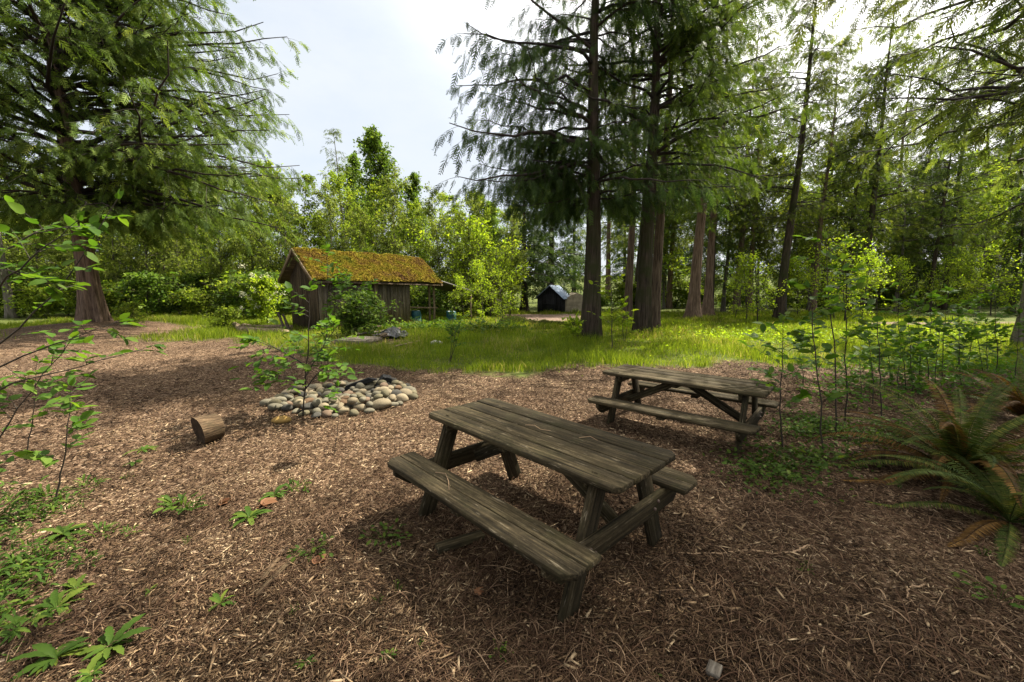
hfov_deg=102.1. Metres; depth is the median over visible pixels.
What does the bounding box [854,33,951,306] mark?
hemlock tree
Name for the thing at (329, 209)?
alder tree
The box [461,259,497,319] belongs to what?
young alder
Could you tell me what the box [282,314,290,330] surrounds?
propped pole
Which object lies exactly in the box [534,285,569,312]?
dark shed
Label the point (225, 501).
dry leaf
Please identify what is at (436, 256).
alder tree
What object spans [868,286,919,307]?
leafy shrub
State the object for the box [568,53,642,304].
hemlock tree
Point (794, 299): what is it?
leafy shrub
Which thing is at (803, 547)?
fallen twig
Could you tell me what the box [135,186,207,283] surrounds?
alder tree
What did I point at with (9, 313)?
cedar tree
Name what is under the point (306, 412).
river stone
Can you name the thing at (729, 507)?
fallen twig
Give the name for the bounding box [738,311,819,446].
alder sapling
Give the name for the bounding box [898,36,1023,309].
hemlock tree
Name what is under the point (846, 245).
young alder
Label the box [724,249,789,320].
young alder
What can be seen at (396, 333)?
plastic sheet
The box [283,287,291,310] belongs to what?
leafy shrub
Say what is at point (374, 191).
alder tree
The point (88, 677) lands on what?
weed plant
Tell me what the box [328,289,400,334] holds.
leafy shrub
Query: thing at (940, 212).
hemlock tree
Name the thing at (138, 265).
alder tree
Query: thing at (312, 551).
weed plant
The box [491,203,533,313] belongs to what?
alder tree
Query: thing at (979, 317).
alder sapling
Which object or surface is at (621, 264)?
dark conifer
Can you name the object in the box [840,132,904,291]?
dark conifer
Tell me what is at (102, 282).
leafy shrub
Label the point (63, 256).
alder tree
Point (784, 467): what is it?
bramble cover
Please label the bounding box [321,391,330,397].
river stone
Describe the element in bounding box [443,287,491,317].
leafy shrub
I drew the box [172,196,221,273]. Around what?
alder tree
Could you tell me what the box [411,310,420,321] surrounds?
plastic barrel
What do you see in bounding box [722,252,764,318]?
young alder
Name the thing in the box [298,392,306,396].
river stone
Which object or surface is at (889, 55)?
hemlock tree
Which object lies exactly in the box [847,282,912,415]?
alder sapling
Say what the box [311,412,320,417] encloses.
river stone
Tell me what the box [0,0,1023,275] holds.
sky
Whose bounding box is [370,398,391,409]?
river stone
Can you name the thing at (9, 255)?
alder tree
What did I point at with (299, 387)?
river stone
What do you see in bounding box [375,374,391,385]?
charred log
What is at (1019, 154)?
hemlock tree
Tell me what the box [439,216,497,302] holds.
young alder
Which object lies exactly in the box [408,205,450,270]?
alder tree
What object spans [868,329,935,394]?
alder sapling
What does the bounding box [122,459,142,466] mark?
weed plant
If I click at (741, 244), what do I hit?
hemlock tree
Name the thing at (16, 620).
weed mat
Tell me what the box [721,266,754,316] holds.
young alder
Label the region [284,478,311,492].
weed plant
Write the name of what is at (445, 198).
alder tree
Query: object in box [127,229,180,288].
dark conifer
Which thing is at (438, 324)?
undergrowth
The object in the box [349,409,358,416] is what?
river stone
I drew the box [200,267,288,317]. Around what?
leafy shrub
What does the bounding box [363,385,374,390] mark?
river stone
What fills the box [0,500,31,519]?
weed plant
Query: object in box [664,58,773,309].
hemlock tree
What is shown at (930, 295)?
alder sapling
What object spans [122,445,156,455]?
weed plant
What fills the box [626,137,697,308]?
alder tree
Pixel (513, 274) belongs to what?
young alder
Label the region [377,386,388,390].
river stone
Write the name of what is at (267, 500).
dry leaf
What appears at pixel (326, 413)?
river stone
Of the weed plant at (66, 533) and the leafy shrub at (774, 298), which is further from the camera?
the leafy shrub at (774, 298)
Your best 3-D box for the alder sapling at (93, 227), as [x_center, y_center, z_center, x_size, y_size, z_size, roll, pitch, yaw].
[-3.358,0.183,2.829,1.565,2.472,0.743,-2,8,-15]
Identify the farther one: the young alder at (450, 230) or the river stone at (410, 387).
the young alder at (450, 230)
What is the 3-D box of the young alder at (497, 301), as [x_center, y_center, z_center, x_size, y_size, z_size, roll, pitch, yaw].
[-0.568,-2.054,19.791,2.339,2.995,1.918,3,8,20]
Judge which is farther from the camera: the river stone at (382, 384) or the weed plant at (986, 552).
the river stone at (382, 384)
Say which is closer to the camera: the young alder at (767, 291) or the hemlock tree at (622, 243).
the young alder at (767, 291)
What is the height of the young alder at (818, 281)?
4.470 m
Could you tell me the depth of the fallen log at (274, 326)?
17.93 m
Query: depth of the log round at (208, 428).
4.78 m
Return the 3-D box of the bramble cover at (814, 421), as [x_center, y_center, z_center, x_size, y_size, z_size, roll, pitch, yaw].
[4.180,1.067,5.126,1.980,0.282,1.653,5,9,34]
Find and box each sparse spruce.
[317,129,365,249]
[674,160,724,290]
[703,168,758,311]
[793,182,835,310]
[874,176,934,310]
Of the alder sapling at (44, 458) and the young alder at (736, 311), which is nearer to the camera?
the alder sapling at (44, 458)
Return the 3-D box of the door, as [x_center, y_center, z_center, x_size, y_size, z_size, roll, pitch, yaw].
[2.611,-2.652,29.524,1.000,1.350,0.046,3,8,24]
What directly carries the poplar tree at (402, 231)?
on the ground at (102, 336)
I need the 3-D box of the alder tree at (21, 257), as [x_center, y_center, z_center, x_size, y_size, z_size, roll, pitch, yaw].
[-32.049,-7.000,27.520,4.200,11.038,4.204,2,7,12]
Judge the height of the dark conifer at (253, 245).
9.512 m
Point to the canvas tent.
(574, 300)
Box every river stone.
[259,399,271,406]
[267,399,281,405]
[268,403,282,410]
[274,396,286,401]
[281,404,293,410]
[284,395,293,399]
[291,389,307,394]
[292,408,300,413]
[293,399,305,406]
[295,385,304,389]
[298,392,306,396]
[298,410,309,415]
[300,402,313,408]
[307,394,316,398]
[308,384,315,389]
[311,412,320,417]
[312,398,321,407]
[312,408,322,413]
[318,403,328,409]
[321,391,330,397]
[321,410,331,417]
[326,403,336,410]
[331,387,344,392]
[336,402,343,409]
[339,399,346,405]
[339,406,349,413]
[347,397,357,404]
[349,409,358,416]
[353,403,367,410]
[355,382,364,388]
[359,397,365,401]
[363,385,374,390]
[364,408,374,413]
[365,381,375,385]
[366,401,372,406]
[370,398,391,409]
[371,391,379,396]
[373,394,382,398]
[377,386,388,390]
[379,382,387,386]
[381,389,388,397]
[388,394,395,400]
[389,402,398,407]
[391,389,401,395]
[396,393,408,402]
[400,388,411,397]
[402,386,415,389]
[408,393,417,399]
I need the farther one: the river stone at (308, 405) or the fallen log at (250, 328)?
the fallen log at (250, 328)
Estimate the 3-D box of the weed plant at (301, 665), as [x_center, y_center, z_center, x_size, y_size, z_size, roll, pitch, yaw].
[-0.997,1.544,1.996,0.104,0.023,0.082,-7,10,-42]
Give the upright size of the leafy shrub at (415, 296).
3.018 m
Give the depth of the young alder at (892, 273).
37.41 m
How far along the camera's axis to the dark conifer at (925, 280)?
35.08 m
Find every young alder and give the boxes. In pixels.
[406,226,453,301]
[433,216,476,310]
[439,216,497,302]
[442,223,504,312]
[444,232,489,299]
[447,274,476,317]
[454,214,511,315]
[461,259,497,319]
[464,242,522,316]
[477,269,524,319]
[487,235,534,315]
[493,258,524,315]
[500,244,523,309]
[701,274,732,309]
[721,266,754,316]
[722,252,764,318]
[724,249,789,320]
[775,255,817,313]
[799,245,862,317]
[800,262,829,303]
[801,232,898,320]
[847,250,894,318]
[873,255,921,311]
[874,262,909,307]
[914,256,975,307]
[936,246,982,308]
[950,243,1023,315]
[955,252,990,308]
[975,258,1023,303]
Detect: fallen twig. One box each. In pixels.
[238,608,287,657]
[497,573,508,652]
[675,545,811,554]
[717,489,764,523]
[905,583,971,644]
[971,617,1019,672]
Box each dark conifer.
[2,223,54,286]
[95,231,126,276]
[97,234,150,279]
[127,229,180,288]
[182,224,219,298]
[236,211,271,273]
[490,156,569,311]
[504,132,586,299]
[554,202,602,295]
[601,218,638,296]
[633,166,693,302]
[662,132,745,295]
[703,196,775,289]
[767,190,821,305]
[793,146,880,304]
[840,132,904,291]
[869,170,943,281]
[871,156,962,308]
[923,197,980,289]
[961,138,1017,276]
[972,191,1023,312]
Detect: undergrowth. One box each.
[1,294,534,313]
[378,316,545,333]
[603,295,1018,307]
[616,322,1012,350]
[735,344,1023,422]
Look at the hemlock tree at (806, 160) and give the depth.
36.40 m
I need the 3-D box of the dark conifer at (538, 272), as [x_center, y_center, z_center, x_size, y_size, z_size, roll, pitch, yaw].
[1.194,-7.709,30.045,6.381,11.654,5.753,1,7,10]
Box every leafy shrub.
[0,268,66,315]
[0,281,72,317]
[0,283,34,316]
[37,275,101,314]
[46,277,111,314]
[71,279,131,314]
[102,270,190,315]
[102,276,149,316]
[110,300,148,325]
[125,268,210,314]
[154,270,224,314]
[165,284,229,316]
[198,304,241,328]
[199,271,248,311]
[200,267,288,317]
[215,268,291,317]
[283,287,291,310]
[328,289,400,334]
[335,307,372,334]
[410,275,455,316]
[410,285,459,315]
[410,286,418,309]
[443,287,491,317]
[461,270,522,312]
[601,291,615,308]
[603,279,636,308]
[661,276,703,307]
[716,293,744,308]
[717,282,767,307]
[760,288,796,308]
[787,283,817,305]
[790,278,855,308]
[841,276,909,309]
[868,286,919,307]
[902,279,954,306]
[932,289,966,305]
[952,282,1003,305]
[967,291,1008,308]
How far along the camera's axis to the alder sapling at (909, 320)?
6.85 m
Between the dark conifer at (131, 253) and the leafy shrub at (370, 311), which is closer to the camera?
the leafy shrub at (370, 311)
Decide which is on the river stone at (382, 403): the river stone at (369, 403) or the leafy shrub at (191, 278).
the river stone at (369, 403)
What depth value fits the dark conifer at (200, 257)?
39.78 m
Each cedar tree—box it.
[0,0,327,322]
[0,29,49,318]
[429,0,735,339]
[524,0,829,332]
[583,1,763,328]
[584,0,706,320]
[641,0,776,318]
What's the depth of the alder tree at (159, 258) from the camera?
29.48 m
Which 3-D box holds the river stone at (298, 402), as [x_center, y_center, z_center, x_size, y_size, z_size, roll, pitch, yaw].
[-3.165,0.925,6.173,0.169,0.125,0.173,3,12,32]
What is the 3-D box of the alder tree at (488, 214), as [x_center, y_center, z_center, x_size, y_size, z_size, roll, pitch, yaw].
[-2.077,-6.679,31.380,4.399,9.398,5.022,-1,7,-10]
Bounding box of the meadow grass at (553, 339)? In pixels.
[0,308,1023,373]
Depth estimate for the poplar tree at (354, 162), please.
40.14 m
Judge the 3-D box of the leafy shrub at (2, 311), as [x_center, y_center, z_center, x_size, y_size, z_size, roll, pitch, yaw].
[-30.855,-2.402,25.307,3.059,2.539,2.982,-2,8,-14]
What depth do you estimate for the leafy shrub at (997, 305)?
35.53 m
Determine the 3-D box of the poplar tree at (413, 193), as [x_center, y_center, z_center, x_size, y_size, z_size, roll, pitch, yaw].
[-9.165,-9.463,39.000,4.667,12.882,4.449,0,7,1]
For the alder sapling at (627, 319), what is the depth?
13.90 m
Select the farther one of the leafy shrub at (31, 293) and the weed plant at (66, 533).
the leafy shrub at (31, 293)
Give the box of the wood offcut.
[706,659,722,679]
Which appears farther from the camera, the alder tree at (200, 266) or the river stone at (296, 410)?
the alder tree at (200, 266)
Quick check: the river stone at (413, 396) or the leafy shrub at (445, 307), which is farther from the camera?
the leafy shrub at (445, 307)
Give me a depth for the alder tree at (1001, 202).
29.90 m
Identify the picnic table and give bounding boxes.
[387,398,696,622]
[588,364,778,455]
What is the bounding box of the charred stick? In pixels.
[344,377,376,390]
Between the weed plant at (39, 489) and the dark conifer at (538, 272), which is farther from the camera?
the dark conifer at (538, 272)
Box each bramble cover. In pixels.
[703,430,930,503]
[761,403,932,455]
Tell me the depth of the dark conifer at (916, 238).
43.02 m
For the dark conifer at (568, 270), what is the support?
on the ground at (102, 336)
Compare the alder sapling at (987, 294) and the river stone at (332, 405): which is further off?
the alder sapling at (987, 294)
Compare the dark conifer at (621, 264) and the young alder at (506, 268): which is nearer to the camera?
the young alder at (506, 268)
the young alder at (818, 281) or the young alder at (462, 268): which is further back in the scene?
the young alder at (818, 281)
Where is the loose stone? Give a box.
[271,416,291,423]
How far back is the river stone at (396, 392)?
6.54 m
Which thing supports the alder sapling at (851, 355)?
on the ground at (102, 336)
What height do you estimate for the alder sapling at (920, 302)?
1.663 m
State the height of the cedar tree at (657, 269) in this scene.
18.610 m
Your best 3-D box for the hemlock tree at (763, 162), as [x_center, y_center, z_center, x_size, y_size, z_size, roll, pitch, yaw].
[19.376,-12.043,32.582,6.436,19.690,6.440,-4,8,-27]
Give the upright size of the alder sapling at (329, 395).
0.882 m
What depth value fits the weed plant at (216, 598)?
2.35 m
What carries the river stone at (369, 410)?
on the ground at (102, 336)
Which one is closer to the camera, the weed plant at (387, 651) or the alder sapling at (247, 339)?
the weed plant at (387, 651)
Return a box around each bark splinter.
[253,557,295,595]
[259,558,280,580]
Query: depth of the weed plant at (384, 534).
2.98 m
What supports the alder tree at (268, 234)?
on the ground at (102, 336)
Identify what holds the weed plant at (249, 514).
on the ground at (102, 336)
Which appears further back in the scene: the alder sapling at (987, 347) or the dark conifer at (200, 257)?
the dark conifer at (200, 257)
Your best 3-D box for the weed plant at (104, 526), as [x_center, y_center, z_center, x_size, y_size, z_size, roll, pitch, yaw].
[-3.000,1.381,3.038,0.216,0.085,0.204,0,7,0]
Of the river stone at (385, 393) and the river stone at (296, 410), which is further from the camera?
the river stone at (385, 393)
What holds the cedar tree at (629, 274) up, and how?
on the ground at (102, 336)
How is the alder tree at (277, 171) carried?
on the ground at (102, 336)
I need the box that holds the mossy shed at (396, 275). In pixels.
[277,247,472,330]
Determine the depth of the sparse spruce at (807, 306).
32.05 m
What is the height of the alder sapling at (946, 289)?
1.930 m
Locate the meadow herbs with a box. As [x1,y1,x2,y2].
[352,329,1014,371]
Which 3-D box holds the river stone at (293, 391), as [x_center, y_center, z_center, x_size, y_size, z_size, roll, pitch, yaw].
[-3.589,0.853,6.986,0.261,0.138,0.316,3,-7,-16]
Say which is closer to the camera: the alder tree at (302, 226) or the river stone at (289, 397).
the river stone at (289, 397)
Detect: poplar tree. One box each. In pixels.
[258,185,312,295]
[308,212,333,248]
[336,152,379,252]
[339,124,408,254]
[339,195,384,243]
[389,214,410,255]
[392,171,436,305]
[474,201,505,263]
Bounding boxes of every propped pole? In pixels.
[277,311,285,328]
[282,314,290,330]
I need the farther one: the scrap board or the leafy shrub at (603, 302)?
the leafy shrub at (603, 302)
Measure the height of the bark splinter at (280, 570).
0.032 m
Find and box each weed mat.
[0,475,93,531]
[0,510,86,659]
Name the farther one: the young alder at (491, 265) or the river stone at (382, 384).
the young alder at (491, 265)
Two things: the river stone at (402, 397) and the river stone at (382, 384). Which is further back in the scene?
the river stone at (382, 384)
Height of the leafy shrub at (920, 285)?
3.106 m
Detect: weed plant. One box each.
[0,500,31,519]
[6,635,92,681]
[17,506,57,521]
[18,478,74,501]
[23,586,87,624]
[36,522,87,541]
[60,574,95,600]
[67,549,103,566]
[72,655,111,681]
[74,473,109,488]
[76,613,151,671]
[80,521,119,538]
[119,525,142,536]
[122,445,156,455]
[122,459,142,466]
[144,584,156,596]
[152,492,206,514]
[208,589,237,611]
[229,506,272,528]
[258,484,287,501]
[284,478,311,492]
[286,532,333,561]
[293,654,316,669]
[358,518,411,552]
[379,648,397,659]
[489,639,513,661]
[796,559,813,573]
[952,569,1023,608]
[975,545,995,555]
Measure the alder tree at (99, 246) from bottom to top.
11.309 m
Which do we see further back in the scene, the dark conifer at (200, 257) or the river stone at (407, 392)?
the dark conifer at (200, 257)
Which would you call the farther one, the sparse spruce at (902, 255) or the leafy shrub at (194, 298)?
the sparse spruce at (902, 255)
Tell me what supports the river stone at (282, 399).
on the river stone at (274, 401)
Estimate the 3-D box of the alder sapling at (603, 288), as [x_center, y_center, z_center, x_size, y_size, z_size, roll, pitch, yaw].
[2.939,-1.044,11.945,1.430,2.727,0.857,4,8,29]
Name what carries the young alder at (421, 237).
on the ground at (102, 336)
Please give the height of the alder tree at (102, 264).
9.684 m
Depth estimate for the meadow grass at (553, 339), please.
13.30 m
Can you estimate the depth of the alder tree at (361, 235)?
28.17 m
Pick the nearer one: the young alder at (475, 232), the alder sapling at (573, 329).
the alder sapling at (573, 329)
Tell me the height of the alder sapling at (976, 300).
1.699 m
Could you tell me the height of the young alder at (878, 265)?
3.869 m
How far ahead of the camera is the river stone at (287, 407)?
5.98 m
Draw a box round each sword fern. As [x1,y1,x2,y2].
[801,375,1023,508]
[864,438,1023,566]
[924,352,1023,416]
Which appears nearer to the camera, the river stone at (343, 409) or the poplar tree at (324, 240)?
the river stone at (343, 409)
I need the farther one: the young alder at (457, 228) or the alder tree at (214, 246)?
the alder tree at (214, 246)
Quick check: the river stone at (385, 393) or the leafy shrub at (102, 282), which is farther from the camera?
the leafy shrub at (102, 282)
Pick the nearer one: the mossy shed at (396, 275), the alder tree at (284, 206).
the mossy shed at (396, 275)
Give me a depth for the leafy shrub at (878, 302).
34.03 m
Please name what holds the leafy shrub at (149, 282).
on the ground at (102, 336)
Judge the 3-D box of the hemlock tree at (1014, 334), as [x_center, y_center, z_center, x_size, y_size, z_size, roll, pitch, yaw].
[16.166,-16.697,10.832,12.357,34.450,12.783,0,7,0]
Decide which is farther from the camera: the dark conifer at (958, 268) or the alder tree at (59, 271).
the dark conifer at (958, 268)
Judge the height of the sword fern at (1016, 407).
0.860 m
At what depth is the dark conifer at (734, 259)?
49.62 m
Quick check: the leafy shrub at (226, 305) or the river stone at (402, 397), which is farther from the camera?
the leafy shrub at (226, 305)
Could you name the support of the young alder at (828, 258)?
on the ground at (102, 336)
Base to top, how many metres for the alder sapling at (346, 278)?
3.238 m
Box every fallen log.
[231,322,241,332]
[239,326,288,332]
[241,323,292,328]
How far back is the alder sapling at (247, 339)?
5.72 m
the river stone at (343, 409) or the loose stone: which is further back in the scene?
the river stone at (343, 409)
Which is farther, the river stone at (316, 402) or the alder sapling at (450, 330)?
the alder sapling at (450, 330)
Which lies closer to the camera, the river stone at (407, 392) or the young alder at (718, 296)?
the river stone at (407, 392)
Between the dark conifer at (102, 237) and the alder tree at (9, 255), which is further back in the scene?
the dark conifer at (102, 237)
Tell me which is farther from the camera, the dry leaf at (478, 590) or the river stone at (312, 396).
the river stone at (312, 396)
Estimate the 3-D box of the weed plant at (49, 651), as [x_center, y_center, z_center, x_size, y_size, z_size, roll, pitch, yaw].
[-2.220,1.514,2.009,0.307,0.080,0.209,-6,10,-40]
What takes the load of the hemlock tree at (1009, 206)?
on the ground at (102, 336)
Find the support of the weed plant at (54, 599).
on the ground at (102, 336)
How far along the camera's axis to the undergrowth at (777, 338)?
14.30 m
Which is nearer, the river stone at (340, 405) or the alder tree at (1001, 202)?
the river stone at (340, 405)
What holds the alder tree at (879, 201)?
on the ground at (102, 336)
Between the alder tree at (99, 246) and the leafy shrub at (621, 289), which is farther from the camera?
the alder tree at (99, 246)
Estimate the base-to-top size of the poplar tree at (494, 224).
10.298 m
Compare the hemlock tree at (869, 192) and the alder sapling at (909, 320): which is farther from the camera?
the hemlock tree at (869, 192)
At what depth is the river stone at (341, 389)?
7.04 m
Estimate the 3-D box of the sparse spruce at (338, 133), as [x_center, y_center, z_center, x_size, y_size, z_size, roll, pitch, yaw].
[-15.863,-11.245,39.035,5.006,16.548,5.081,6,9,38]
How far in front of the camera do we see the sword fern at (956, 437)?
3.82 m
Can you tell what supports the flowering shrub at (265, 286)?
on the ground at (102, 336)
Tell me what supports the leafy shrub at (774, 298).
on the ground at (102, 336)
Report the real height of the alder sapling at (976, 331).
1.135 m
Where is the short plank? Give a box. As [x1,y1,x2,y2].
[435,530,484,553]
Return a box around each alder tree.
[0,222,26,289]
[1,213,33,281]
[2,154,107,286]
[3,154,71,304]
[29,184,102,308]
[33,185,118,278]
[67,235,114,278]
[86,186,142,311]
[94,185,161,278]
[101,186,188,311]
[124,187,201,273]
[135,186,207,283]
[152,170,227,274]
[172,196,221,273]
[182,186,243,305]
[200,186,254,293]
[202,235,228,293]
[216,205,284,269]
[222,173,283,274]
[227,154,298,273]
[254,168,310,304]
[273,169,333,293]
[307,177,351,251]
[311,165,379,251]
[332,202,376,252]
[347,182,403,253]
[370,162,420,255]
[384,198,435,309]
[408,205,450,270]
[416,181,460,310]
[425,192,471,309]
[439,205,474,282]
[443,186,497,294]
[455,187,505,308]
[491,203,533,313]
[494,207,533,290]
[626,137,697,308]
[722,142,818,309]
[756,180,831,310]
[800,155,876,308]
[836,173,918,295]
[921,148,1018,292]
[945,184,1023,311]
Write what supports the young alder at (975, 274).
on the ground at (102, 336)
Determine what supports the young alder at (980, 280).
on the ground at (102, 336)
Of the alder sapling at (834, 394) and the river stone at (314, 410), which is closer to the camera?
the alder sapling at (834, 394)
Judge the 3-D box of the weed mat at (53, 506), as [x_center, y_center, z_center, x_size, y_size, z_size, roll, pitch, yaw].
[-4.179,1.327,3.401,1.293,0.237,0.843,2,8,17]
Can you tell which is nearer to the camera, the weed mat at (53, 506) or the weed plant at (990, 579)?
the weed plant at (990, 579)
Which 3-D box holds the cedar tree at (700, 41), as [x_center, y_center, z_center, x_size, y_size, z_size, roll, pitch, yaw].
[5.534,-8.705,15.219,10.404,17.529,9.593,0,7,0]
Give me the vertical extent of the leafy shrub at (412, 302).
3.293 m
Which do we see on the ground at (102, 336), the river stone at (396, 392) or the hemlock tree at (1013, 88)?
the hemlock tree at (1013, 88)
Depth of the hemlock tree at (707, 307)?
25.94 m
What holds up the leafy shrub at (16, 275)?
on the ground at (102, 336)
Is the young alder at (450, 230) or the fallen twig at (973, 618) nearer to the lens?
the fallen twig at (973, 618)
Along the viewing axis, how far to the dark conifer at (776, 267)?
41.57 m
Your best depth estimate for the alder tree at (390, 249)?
28.05 m
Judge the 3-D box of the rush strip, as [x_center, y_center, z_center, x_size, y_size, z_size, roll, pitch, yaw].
[1.462,-1.035,20.253,4.353,0.490,1.519,0,7,0]
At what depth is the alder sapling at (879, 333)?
7.42 m
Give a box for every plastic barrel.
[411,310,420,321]
[446,311,455,320]
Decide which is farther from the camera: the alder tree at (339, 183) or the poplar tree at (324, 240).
the poplar tree at (324, 240)
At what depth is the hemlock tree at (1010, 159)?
38.37 m
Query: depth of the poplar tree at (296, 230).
39.19 m
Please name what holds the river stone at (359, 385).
on the river stone
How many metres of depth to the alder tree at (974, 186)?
34.31 m
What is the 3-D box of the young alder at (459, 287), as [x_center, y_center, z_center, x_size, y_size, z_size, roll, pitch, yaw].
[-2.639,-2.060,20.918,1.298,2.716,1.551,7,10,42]
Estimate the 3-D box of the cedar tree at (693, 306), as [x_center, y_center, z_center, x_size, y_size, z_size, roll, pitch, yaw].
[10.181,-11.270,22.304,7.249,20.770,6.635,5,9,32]
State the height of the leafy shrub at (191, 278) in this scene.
3.315 m
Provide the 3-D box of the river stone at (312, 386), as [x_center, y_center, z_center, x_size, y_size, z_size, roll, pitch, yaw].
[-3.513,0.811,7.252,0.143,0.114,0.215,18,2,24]
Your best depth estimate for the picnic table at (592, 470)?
2.68 m
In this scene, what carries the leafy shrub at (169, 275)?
on the ground at (102, 336)
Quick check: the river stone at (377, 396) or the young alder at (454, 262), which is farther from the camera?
the young alder at (454, 262)
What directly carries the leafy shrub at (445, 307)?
on the ground at (102, 336)
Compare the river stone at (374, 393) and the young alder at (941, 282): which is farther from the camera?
the young alder at (941, 282)
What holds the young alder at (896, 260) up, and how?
on the ground at (102, 336)
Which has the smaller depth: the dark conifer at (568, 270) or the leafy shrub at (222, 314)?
the leafy shrub at (222, 314)
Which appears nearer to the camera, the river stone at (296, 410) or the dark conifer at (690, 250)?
the river stone at (296, 410)
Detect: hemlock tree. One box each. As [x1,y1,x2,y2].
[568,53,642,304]
[600,68,691,308]
[627,52,728,308]
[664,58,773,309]
[666,0,780,315]
[705,63,808,310]
[708,53,808,308]
[716,0,872,318]
[717,20,799,312]
[747,0,1023,254]
[759,32,894,311]
[760,100,844,306]
[802,58,927,311]
[814,0,960,311]
[823,0,1023,343]
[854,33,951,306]
[876,62,989,308]
[886,109,1012,311]
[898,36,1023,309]
[943,58,1023,293]
[961,94,1023,305]
[961,104,1023,297]
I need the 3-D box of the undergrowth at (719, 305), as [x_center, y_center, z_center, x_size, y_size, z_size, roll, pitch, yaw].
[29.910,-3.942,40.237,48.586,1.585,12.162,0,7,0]
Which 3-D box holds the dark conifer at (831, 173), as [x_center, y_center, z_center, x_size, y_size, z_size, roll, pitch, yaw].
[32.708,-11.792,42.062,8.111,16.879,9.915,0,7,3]
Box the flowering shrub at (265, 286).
[238,263,284,324]
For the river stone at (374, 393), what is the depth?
6.39 m
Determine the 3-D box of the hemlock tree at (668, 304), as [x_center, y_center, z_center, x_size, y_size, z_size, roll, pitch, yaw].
[13.873,-13.641,34.505,8.664,22.550,7.886,-4,8,-29]
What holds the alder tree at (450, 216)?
on the ground at (102, 336)
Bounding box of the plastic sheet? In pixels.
[374,326,406,337]
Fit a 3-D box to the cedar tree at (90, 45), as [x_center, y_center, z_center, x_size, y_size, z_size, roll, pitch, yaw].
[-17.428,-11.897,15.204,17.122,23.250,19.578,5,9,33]
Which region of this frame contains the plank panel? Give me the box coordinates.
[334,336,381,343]
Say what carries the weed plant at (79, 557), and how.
on the ground at (102, 336)
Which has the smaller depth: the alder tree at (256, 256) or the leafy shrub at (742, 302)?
the alder tree at (256, 256)
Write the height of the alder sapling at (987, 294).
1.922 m
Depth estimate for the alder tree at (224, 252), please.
26.73 m
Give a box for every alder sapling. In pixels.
[0,189,166,471]
[2,353,61,449]
[12,375,101,507]
[228,280,364,415]
[306,242,377,345]
[323,380,340,453]
[444,310,468,361]
[559,311,586,336]
[588,257,638,348]
[615,311,638,338]
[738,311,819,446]
[777,330,822,388]
[778,278,850,448]
[789,231,883,433]
[801,249,877,420]
[827,350,880,393]
[839,330,901,403]
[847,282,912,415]
[854,320,904,385]
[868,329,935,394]
[871,291,935,389]
[885,317,938,393]
[889,289,973,382]
[898,297,947,383]
[906,318,977,381]
[922,309,980,384]
[927,284,979,376]
[940,303,1007,371]
[942,326,986,372]
[955,296,990,366]
[958,284,1023,376]
[963,318,1013,366]
[992,304,1023,377]
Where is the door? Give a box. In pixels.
[542,294,555,311]
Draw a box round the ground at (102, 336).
[0,270,1023,681]
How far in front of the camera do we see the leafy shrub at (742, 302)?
35.22 m
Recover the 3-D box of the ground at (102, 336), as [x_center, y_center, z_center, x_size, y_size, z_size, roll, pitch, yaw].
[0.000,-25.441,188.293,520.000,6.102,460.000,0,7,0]
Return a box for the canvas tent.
[565,293,582,311]
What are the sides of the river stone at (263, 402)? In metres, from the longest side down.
0.247 x 0.153 x 0.138 m
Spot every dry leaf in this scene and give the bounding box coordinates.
[219,498,232,504]
[256,497,277,507]
[312,554,326,563]
[474,587,483,594]
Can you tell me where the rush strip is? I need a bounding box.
[498,315,579,325]
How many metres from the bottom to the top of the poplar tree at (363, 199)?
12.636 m
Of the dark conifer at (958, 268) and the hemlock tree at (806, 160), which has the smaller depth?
the hemlock tree at (806, 160)
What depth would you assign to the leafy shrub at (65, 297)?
26.54 m
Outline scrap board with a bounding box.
[379,327,401,336]
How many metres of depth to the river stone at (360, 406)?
6.06 m
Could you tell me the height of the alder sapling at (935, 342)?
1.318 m
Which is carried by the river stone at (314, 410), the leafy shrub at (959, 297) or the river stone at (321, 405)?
the river stone at (321, 405)
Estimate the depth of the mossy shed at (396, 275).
18.34 m
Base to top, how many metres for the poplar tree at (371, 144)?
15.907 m
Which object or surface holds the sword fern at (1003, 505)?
on the ground at (102, 336)
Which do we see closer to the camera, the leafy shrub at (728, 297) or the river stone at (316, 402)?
the river stone at (316, 402)
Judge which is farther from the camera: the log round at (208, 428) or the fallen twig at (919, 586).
the log round at (208, 428)
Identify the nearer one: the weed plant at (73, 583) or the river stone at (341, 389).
the weed plant at (73, 583)
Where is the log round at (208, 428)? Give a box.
[191,413,224,443]
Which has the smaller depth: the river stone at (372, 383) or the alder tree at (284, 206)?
the river stone at (372, 383)
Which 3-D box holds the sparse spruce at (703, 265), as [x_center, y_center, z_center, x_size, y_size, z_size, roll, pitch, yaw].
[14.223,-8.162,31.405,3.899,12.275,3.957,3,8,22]
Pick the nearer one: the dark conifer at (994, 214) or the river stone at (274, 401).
the river stone at (274, 401)
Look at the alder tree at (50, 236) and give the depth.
33.29 m

